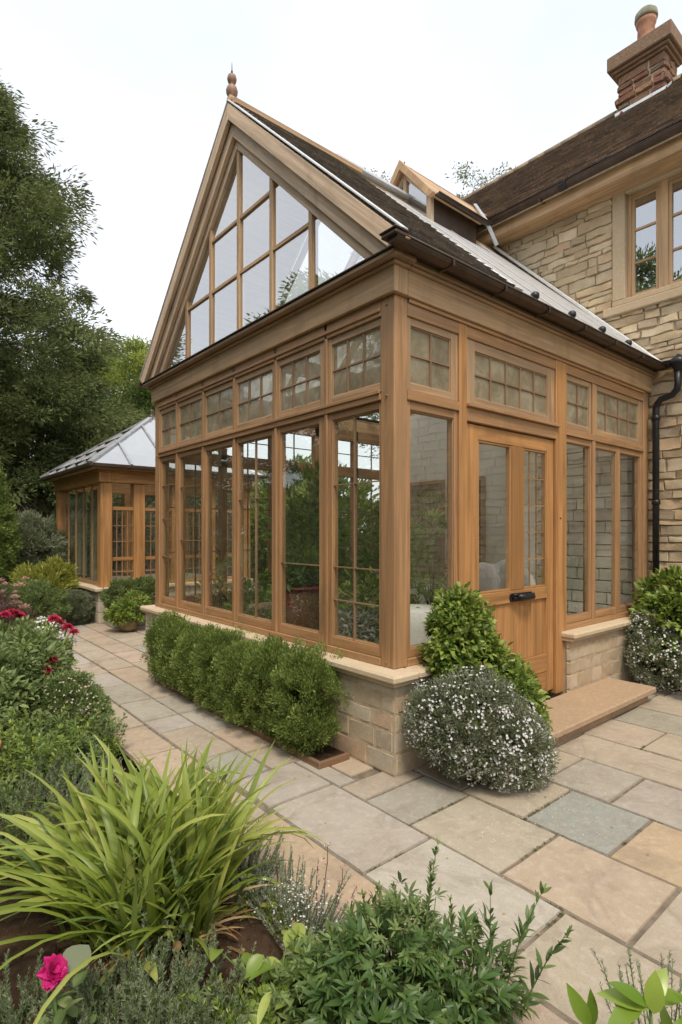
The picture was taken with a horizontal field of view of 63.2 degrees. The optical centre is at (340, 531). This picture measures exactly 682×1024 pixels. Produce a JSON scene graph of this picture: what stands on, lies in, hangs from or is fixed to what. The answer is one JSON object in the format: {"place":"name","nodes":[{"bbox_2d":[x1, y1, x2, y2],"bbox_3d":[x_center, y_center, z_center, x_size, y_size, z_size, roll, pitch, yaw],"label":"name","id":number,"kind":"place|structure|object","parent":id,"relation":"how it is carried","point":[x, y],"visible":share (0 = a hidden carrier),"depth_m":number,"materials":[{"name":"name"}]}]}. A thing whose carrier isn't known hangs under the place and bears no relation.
{"place":"outdoors","nodes":[
{"label":"outdoors","id":0,"kind":"place"},
{"bbox_2d":[0,0,681,531],"label":"sky","id":1,"kind":"structure","parent":0,"point":[134,91],"materials":[{"name":"white"}]},
{"bbox_2d":[60,580,681,1023],"bbox_3d":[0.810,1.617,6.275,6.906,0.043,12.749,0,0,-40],"label":"patio","id":2,"kind":"structure","parent":0,"point":[616,899],"depth_m":3.00,"materials":[{"name":"stone"}]},
{"bbox_2d":[100,589,150,631],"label":"potted shrub","id":3,"kind":"object","parent":2,"relation":"on","point":[124,619],"visible":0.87,"depth_m":8.79,"materials":[{"name":"green plant"}]},
{"bbox_2d":[98,575,154,628],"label":"shrub","id":4,"kind":"object","parent":2,"relation":"on","point":[146,584],"visible":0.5,"depth_m":9.37,"materials":[{"name":"green plant"}]},
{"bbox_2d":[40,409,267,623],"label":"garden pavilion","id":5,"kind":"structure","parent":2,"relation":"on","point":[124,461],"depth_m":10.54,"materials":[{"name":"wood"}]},
{"bbox_2d":[154,677,349,769],"bbox_3d":[-0.963,1.587,4.899,0.275,0.065,2.865,0,0,-40],"label":"bed edging","id":6,"kind":"object","parent":2,"relation":"on","point":[320,765],"visible":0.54,"depth_m":3.98,"materials":[{"name":"brown brick"}]},
{"bbox_2d":[170,683,345,760],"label":"hedge bed soil","id":7,"kind":"structure","parent":2,"relation":"on","point":[329,751],"depth_m":3.97,"materials":[{"name":"brown soil"}]},
{"bbox_2d":[139,608,190,680],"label":"box bush","id":8,"kind":"object","parent":7,"relation":"on","point":[153,632],"visible":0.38,"depth_m":5.71,"materials":[{"name":"green plant"}]},
{"bbox_2d":[150,618,204,691],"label":"box bush","id":9,"kind":"object","parent":7,"relation":"on","point":[176,630],"visible":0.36,"depth_m":5.42,"materials":[{"name":"green plant"}]},
{"bbox_2d":[168,622,221,698],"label":"box bush","id":10,"kind":"object","parent":7,"relation":"on","point":[184,669],"visible":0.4,"depth_m":5.13,"materials":[{"name":"green plant"}]},
{"bbox_2d":[188,623,252,712],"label":"box bush","id":11,"kind":"object","parent":7,"relation":"on","point":[204,651],"visible":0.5,"depth_m":4.82,"materials":[{"name":"green plant"}]},
{"bbox_2d":[208,633,270,724],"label":"box bush","id":12,"kind":"object","parent":7,"relation":"on","point":[230,655],"visible":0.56,"depth_m":4.49,"materials":[{"name":"green plant"}]},
{"bbox_2d":[231,633,308,739],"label":"box bush","id":13,"kind":"object","parent":7,"relation":"on","point":[254,666],"visible":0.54,"depth_m":4.21,"materials":[{"name":"green plant"}]},
{"bbox_2d":[263,640,352,756],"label":"box bush","id":14,"kind":"object","parent":7,"relation":"on","point":[303,665],"visible":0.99,"depth_m":3.87,"materials":[{"name":"green plant"}]},
{"bbox_2d":[250,454,349,589],"bbox_3d":[-1.098,-0.119,13.492,2.873,3.688,2.983,0,0,-25],"label":"laurel bush","id":15,"kind":"object","parent":2,"relation":"on","point":[262,526],"visible":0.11,"depth_m":12.94,"materials":[{"name":"green plant"}]},
{"bbox_2d":[264,461,378,582],"bbox_3d":[-0.235,0.118,11.585,2.594,3.207,2.498,0,0,-40],"label":"laurel bush","id":16,"kind":"object","parent":2,"relation":"on","point":[364,489],"visible":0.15,"depth_m":11.01,"materials":[{"name":"green plant"}]},
{"bbox_2d":[90,655,665,926],"bbox_3d":[-0.024,1.607,5.101,3.142,0.018,7.226,0,0,-40],"label":"joint moss","id":17,"kind":"object","parent":2,"relation":"on","point":[560,908],"visible":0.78,"depth_m":2.89,"materials":[{"name":"green plant"}]},
{"bbox_2d":[137,68,666,776],"bbox_3d":[0.550,-1.448,6.549,4.415,6.096,4.581,0,0,-40],"label":"conservatory","id":18,"kind":"object","parent":2,"relation":"on","point":[493,368],"visible":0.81,"depth_m":4.99,"materials":[{"name":"wood"}]},
{"bbox_2d":[194,554,231,610],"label":"potted plant","id":19,"kind":"object","parent":18,"relation":"on","point":[228,596],"visible":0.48,"depth_m":6.44,"materials":[{"name":"plant"}]},
{"bbox_2d":[224,573,271,618],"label":"potted plant","id":20,"kind":"object","parent":18,"relation":"on","point":[262,606],"visible":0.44,"depth_m":6.08,"materials":[{"name":"plant"}]},
{"bbox_2d":[286,584,318,629],"bbox_3d":[-0.407,0.998,5.384,0.509,0.944,0.509,0,0,-40],"label":"wicker basket","id":21,"kind":"object","parent":18,"relation":"on","point":[302,607],"visible":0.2,"depth_m":5.17,"materials":[{"name":"wicker"}]},
{"bbox_2d":[267,554,318,591],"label":"potted plant","id":22,"kind":"object","parent":21,"relation":"in","point":[291,579],"visible":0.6,"depth_m":5.32,"materials":[{"name":"green plant"}]},
{"bbox_2d":[262,459,350,591],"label":"potted plant","id":23,"kind":"object","parent":21,"relation":"in","point":[312,528],"visible":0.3,"depth_m":6.14,"materials":[{"name":"plant"}]},
{"bbox_2d":[262,543,345,617],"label":"potted plant","id":24,"kind":"object","parent":18,"relation":"on","point":[315,553],"visible":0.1,"depth_m":5.61,"materials":[{"name":"plant"}]},
{"bbox_2d":[286,494,357,599],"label":"potted plant","id":25,"kind":"object","parent":18,"relation":"on","point":[344,531],"visible":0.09,"depth_m":7.46,"materials":[{"name":"plant"}]},
{"bbox_2d":[338,565,378,638],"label":"potted plant","id":26,"kind":"object","parent":18,"relation":"on","point":[369,588],"visible":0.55,"depth_m":4.58,"materials":[{"name":"green plant"}]},
{"bbox_2d":[338,596,378,642],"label":"potted plant","id":27,"kind":"object","parent":18,"relation":"on","point":[343,621],"visible":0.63,"depth_m":4.44,"materials":[{"name":"plant"}]},
{"bbox_2d":[345,547,378,609],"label":"potted plant","id":28,"kind":"object","parent":18,"relation":"on","point":[375,560],"visible":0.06,"depth_m":8.19,"materials":[{"name":"green plant"}]},
{"bbox_2d":[349,500,433,643],"bbox_3d":[0.522,0.524,5.825,0.823,1.892,0.857,0,0,-40],"label":"potted plant","id":29,"kind":"object","parent":18,"relation":"on","point":[364,554],"visible":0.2,"depth_m":5.77,"materials":[{"name":"plant"}]},
{"bbox_2d":[410,480,444,575],"bbox_3d":[1.325,-0.050,8.925,0.050,1.500,0.850,0,0,-40],"label":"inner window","id":30,"kind":"structure","parent":18,"relation":"in","point":[436,487],"depth_m":8.83,"materials":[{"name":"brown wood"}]},
{"bbox_2d":[410,491,446,604],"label":"potted plant","id":31,"kind":"object","parent":18,"relation":"on","point":[436,518],"visible":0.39,"depth_m":7.77,"materials":[{"name":"plant"}]},
{"bbox_2d":[479,476,485,562],"bbox_3d":[1.888,-0.050,8.255,0.050,1.500,0.600,0,0,-40],"label":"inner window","id":32,"kind":"structure","parent":18,"relation":"in","point":[482,479],"depth_m":8.04,"materials":[{"name":"brown glass"}]},
{"bbox_2d":[467,423,560,690],"bbox_3d":[1.485,0.305,4.654,1.379,2.270,0.143,0,0,-40],"label":"door","id":33,"kind":"structure","parent":18,"relation":"in","point":[524,614],"depth_m":4.71,"materials":[{"name":"brown wood"}]},
{"bbox_2d":[416,581,553,753],"bbox_3d":[1.014,0.974,3.838,0.994,1.267,0.746,0,0,-4],"label":"leafy shrub","id":34,"kind":"object","parent":2,"relation":"on","point":[463,614],"visible":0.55,"depth_m":3.68,"materials":[{"name":"green plant"}]},
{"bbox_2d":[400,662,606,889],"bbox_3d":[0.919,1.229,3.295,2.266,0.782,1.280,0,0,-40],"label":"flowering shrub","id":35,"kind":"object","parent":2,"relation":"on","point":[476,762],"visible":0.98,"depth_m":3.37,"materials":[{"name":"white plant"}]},
{"bbox_2d":[410,4,681,672],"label":"stone house","id":36,"kind":"structure","parent":2,"relation":"on","point":[589,217],"depth_m":6.83,"materials":[{"name":"beige stone"}]},
{"bbox_2d":[628,172,681,297],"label":"window frame","id":37,"kind":"structure","parent":36,"relation":"in","point":[663,189],"depth_m":6.37,"materials":[{"name":"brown wood"}]},
{"bbox_2d":[651,354,681,672],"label":"drainpipe","id":38,"kind":"object","parent":36,"relation":"attached to","point":[675,362],"visible":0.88,"depth_m":6.22,"materials":[{"name":"black metal"}]},
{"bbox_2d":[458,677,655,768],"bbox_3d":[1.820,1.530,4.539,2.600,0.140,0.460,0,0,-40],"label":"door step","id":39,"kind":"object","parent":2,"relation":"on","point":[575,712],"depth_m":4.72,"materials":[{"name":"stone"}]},
{"bbox_2d":[590,943,681,1023],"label":"lavender","id":40,"kind":"object","parent":2,"relation":"on","point":[674,1015],"visible":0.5,"depth_m":1.63,"materials":[{"name":"plant leaves"},{"name":"plant stems"}]},
{"bbox_2d":[623,608,681,692],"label":"flowering shrub","id":41,"kind":"object","parent":2,"relation":"on","point":[672,679],"visible":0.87,"depth_m":5.52,"materials":[{"name":"white plant"}]},
{"bbox_2d":[628,564,681,669],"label":"leafy shrub","id":42,"kind":"object","parent":2,"relation":"on","point":[666,604],"visible":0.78,"depth_m":5.63,"materials":[{"name":"green plant"}]},
{"bbox_2d":[410,604,433,644],"bbox_3d":[0.619,1.045,4.505,0.586,0.850,0.579,0,0,-40],"label":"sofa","id":43,"kind":"object","parent":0,"point":[417,625],"visible":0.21,"depth_m":4.26,"materials":[{"name":"white fabric"}]},
{"bbox_2d":[491,564,535,585],"bbox_3d":[1.686,0.919,6.085,0.818,1.102,1.022,0,0,-40],"label":"armchair","id":44,"kind":"object","parent":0,"point":[532,580],"visible":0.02,"depth_m":6.04,"materials":[{"name":"white fabric"}]},
{"bbox_2d":[479,562,500,590],"bbox_3d":[1.551,0.537,6.034,0.240,0.404,0.404,0,0,-40],"label":"cushion","id":45,"kind":"object","parent":44,"relation":"on","point":[489,577],"visible":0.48,"depth_m":5.90,"materials":[{"name":"white fabric"}]},
{"bbox_2d":[494,559,527,588],"bbox_3d":[1.817,0.498,5.970,0.263,0.400,0.400,0,0,-40],"label":"cushion","id":46,"kind":"object","parent":44,"relation":"on","point":[500,566],"visible":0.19,"depth_m":5.89,"materials":[{"name":"white fabric"}]},
{"label":"ground","id":47,"kind":"structure","parent":0,"visible":0},
{"bbox_2d":[0,370,77,468],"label":"broad tree","id":48,"kind":"object","parent":47,"relation":"on","point":[5,440],"visible":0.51,"depth_m":13.62,"materials":[{"name":"green plant"}]},
{"bbox_2d":[0,68,146,508],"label":"tall tree","id":49,"kind":"object","parent":47,"relation":"on","point":[32,207],"visible":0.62,"depth_m":15.13,"materials":[{"name":"green plant"}]},
{"bbox_2d":[0,346,148,543],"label":"broad tree","id":50,"kind":"object","parent":47,"relation":"on","point":[46,410],"visible":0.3,"depth_m":14.24,"materials":[{"name":"green plant"}]},
{"bbox_2d":[42,372,191,497],"bbox_3d":[-7.129,-1.832,18.677,6.061,7.074,6.724,0,0,-40],"label":"broad tree","id":51,"kind":"object","parent":47,"relation":"on","point":[144,401],"visible":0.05,"depth_m":17.93,"materials":[{"name":"green plant"}]},
{"bbox_2d":[2,464,267,578],"bbox_3d":[-6.753,0.101,15.685,14.893,4.256,2.581,0,0,-40],"label":"boundary hedge","id":52,"kind":"object","parent":47,"relation":"on","point":[34,503],"visible":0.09,"depth_m":15.93,"materials":[{"name":"green plant"}]},
{"bbox_2d":[0,617,299,1023],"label":"flower bed soil","id":53,"kind":"structure","parent":47,"relation":"on","point":[12,926],"depth_m":2.09,"materials":[{"name":"brown soil"}]},
{"bbox_2d":[0,455,24,585],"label":"clipped yew","id":54,"kind":"object","parent":53,"relation":"on","point":[9,530],"visible":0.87,"depth_m":10.09,"materials":[{"name":"green plant"}]},
{"bbox_2d":[0,583,29,621],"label":"border shrub","id":55,"kind":"object","parent":53,"relation":"on","point":[2,588],"visible":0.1,"depth_m":8.42,"materials":[{"name":"plant"}]},
{"bbox_2d":[0,576,38,627],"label":"plume plant","id":56,"kind":"object","parent":53,"relation":"on","point":[5,602],"visible":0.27,"depth_m":7.11,"materials":[{"name":"pink plant"}]},
{"bbox_2d":[0,578,72,628],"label":"border shrub","id":57,"kind":"object","parent":53,"relation":"on","point":[40,589],"visible":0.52,"depth_m":8.69,"materials":[{"name":"green plant"}]},
{"bbox_2d":[0,506,74,586],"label":"grey shrub","id":58,"kind":"object","parent":53,"relation":"on","point":[42,539],"visible":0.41,"depth_m":11.48,"materials":[{"name":"plant"}]},
{"bbox_2d":[0,608,80,738],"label":"dahlia bush","id":59,"kind":"object","parent":53,"relation":"on","point":[29,660],"visible":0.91,"depth_m":4.46,"materials":[{"name":"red plant"}]},
{"bbox_2d":[8,554,80,618],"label":"golden shrub","id":60,"kind":"object","parent":53,"relation":"on","point":[54,569],"visible":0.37,"depth_m":9.82,"materials":[{"name":"yellow plant"}]},
{"bbox_2d":[19,613,77,663],"bbox_3d":[-2.878,1.232,5.344,0.628,0.866,0.771,0,0,-40],"label":"white phlox","id":61,"kind":"object","parent":53,"relation":"on","point":[44,620],"visible":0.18,"depth_m":5.34,"materials":[{"name":"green plant"}]},
{"bbox_2d":[0,779,120,888],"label":"heather cushion","id":62,"kind":"object","parent":53,"relation":"on","point":[52,820],"visible":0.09,"depth_m":2.85,"materials":[{"name":"green plant"}]},
{"bbox_2d":[0,698,128,808],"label":"feathery shrub","id":63,"kind":"object","parent":53,"relation":"on","point":[39,740],"visible":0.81,"depth_m":3.65,"materials":[{"name":"green plant"}]},
{"bbox_2d":[36,944,95,1023],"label":"magenta rose","id":64,"kind":"object","parent":53,"relation":"on","point":[52,973],"visible":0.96,"depth_m":1.61,"materials":[{"name":"pink plant"}]},
{"bbox_2d":[0,747,136,876],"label":"lavender cushion","id":65,"kind":"object","parent":53,"relation":"on","point":[37,807],"visible":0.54,"depth_m":3.08,"materials":[{"name":"green plant"}]},
{"bbox_2d":[29,669,116,735],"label":"variegated shrub","id":66,"kind":"object","parent":53,"relation":"on","point":[73,681],"visible":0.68,"depth_m":4.30,"materials":[{"name":"green plant"}]},
{"bbox_2d":[50,589,95,624],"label":"ball bush","id":67,"kind":"object","parent":53,"relation":"on","point":[81,612],"visible":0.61,"depth_m":9.45,"materials":[{"name":"green plant"}]},
{"bbox_2d":[0,907,256,1023],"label":"feathery plant","id":68,"kind":"object","parent":53,"relation":"on","point":[135,1009],"visible":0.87,"depth_m":1.75,"materials":[{"name":"green plant"}]},
{"bbox_2d":[0,735,332,1023],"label":"strap leaf clump","id":69,"kind":"object","parent":53,"relation":"on","point":[110,869],"visible":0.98,"depth_m":2.15,"materials":[{"name":"green plant"}]},
{"bbox_2d":[173,940,181,952],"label":"fallen leaf","id":70,"kind":"object","parent":53,"relation":"on","point":[176,944],"visible":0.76,"depth_m":1.99,"materials":[{"name":"brown plant"}]},
{"bbox_2d":[224,866,290,939],"bbox_3d":[-0.495,1.538,2.384,0.333,0.148,0.718,0,0,-40],"label":"thyme mat","id":71,"kind":"object","parent":53,"relation":"on","point":[266,912],"visible":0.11,"depth_m":2.23,"materials":[{"name":"plant"}]},
{"bbox_2d":[188,923,338,1023],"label":"broad leaf plant","id":72,"kind":"object","parent":53,"relation":"on","point":[255,967],"visible":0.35,"depth_m":1.78,"materials":[{"name":"green plant"}]},
{"bbox_2d":[260,901,279,907],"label":"fallen leaf","id":73,"kind":"object","parent":53,"relation":"on","point":[264,904],"visible":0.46,"depth_m":2.26,"materials":[{"name":"green plant"}]},
{"bbox_2d":[150,966,397,1023],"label":"groundcover plant","id":74,"kind":"object","parent":53,"relation":"on","point":[230,1019],"visible":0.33,"depth_m":1.71,"materials":[{"name":"green plant"}]},
{"bbox_2d":[212,820,354,955],"bbox_3d":[-0.326,1.468,2.325,0.512,0.269,0.948,0,0,-40],"label":"silver plant","id":75,"kind":"object","parent":53,"relation":"on","point":[304,904],"visible":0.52,"depth_m":2.27,"materials":[{"name":"silvery leaf"},{"name":"twig"},{"name":"white petal"}]},
{"bbox_2d":[311,842,356,927],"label":"wispy stem plant","id":76,"kind":"object","parent":53,"relation":"in","point":[338,893],"visible":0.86,"depth_m":2.17,"materials":[{"name":"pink plant"}]},
{"bbox_2d":[239,837,574,1023],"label":"palmate shrub","id":77,"kind":"object","parent":53,"relation":"on","point":[418,987],"visible":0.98,"depth_m":1.67,"materials":[{"name":"green plant"}]},
{"bbox_2d":[566,968,681,1023],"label":"glossy leaf shrub","id":78,"kind":"object","parent":53,"relation":"on","point":[632,1002],"visible":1,"depth_m":1.17,"materials":[{"name":"green plant"}]},
{"bbox_2d":[73,333,228,451],"bbox_3d":[-8.275,-3.037,21.827,8.070,9.493,8.171,0,0,-40],"label":"lime tree","id":79,"kind":"object","parent":47,"relation":"on","point":[137,354],"visible":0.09,"depth_m":20.40,"materials":[{"name":"green plant"}]},
{"bbox_2d":[350,162,404,459],"bbox_3d":[1.806,-6.301,21.970,4.991,16.012,4.214,0,0,-40],"label":"birch tree","id":80,"kind":"object","parent":47,"relation":"on","point":[370,416],"visible":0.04,"depth_m":21.76,"materials":[{"name":"green plant"}]},
{"bbox_2d":[445,161,515,198],"bbox_3d":[5.374,-6.193,21.632,5.892,15.798,4.828,0,0,-40],"label":"birch tree","id":81,"kind":"object","parent":47,"relation":"on","point":[465,176],"visible":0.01,"depth_m":21.17,"materials":[{"name":"green plant"}]}
]}

